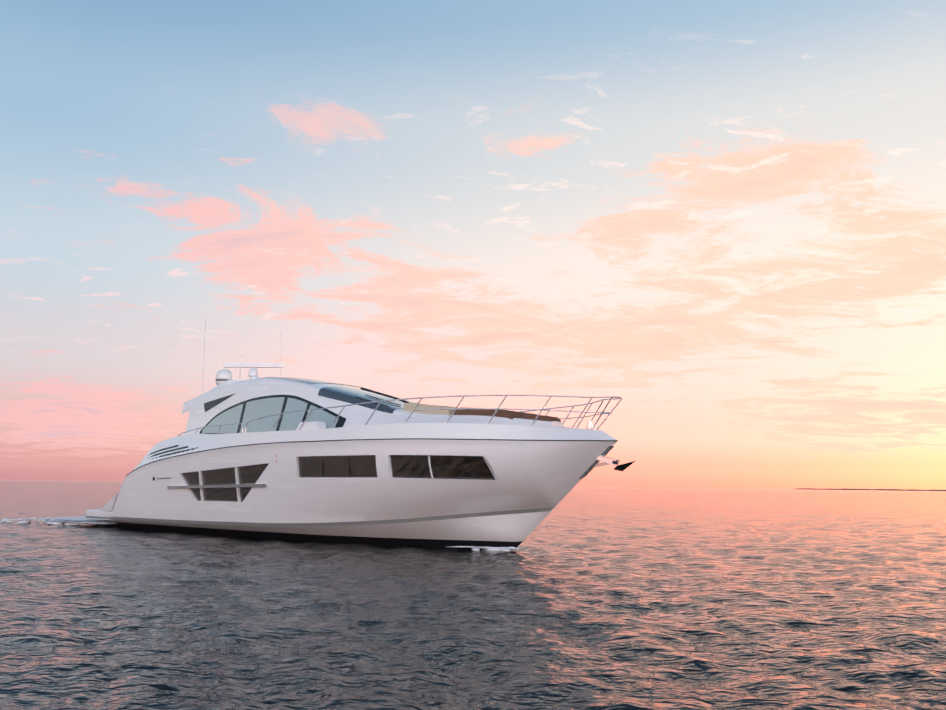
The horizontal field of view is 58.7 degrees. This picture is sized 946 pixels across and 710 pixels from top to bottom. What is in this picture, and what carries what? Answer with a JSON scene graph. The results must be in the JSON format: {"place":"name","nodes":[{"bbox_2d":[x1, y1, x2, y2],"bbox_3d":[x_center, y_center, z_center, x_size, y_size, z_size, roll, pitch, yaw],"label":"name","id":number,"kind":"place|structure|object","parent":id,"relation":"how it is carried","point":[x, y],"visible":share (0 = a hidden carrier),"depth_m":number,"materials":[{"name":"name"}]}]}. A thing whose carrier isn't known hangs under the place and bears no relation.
{"place":"outdoors","nodes":[
{"label":"outdoors","id":0,"kind":"place"},
{"bbox_2d":[0,479,945,709],"bbox_3d":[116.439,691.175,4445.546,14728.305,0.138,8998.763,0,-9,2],"label":"sea","id":1,"kind":"structure","parent":0,"point":[614,598],"depth_m":9.77,"materials":[{"name":"blue liquid"}]},
{"bbox_2d":[0,516,519,551],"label":"wake foam","id":2,"kind":"object","parent":1,"relation":"on","point":[81,521],"visible":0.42,"depth_m":27.31,"materials":[{"name":"white"}]},
{"bbox_2d":[86,315,634,548],"bbox_3d":[-3.968,2.228,23.501,18.697,7.291,4.904,-6,-11,37],"label":"yacht","id":3,"kind":"object","parent":1,"relation":"on","point":[292,458],"visible":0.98,"depth_m":20.10,"materials":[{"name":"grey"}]},
{"bbox_2d":[0,0,945,489],"label":"sky","id":4,"kind":"structure","parent":0,"point":[723,220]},
{"bbox_2d":[797,488,945,490],"bbox_3d":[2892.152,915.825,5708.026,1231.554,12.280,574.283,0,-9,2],"label":"shore","id":5,"kind":"structure","parent":0,"point":[871,489],"depth_m":5796.04,"materials":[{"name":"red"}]}
]}

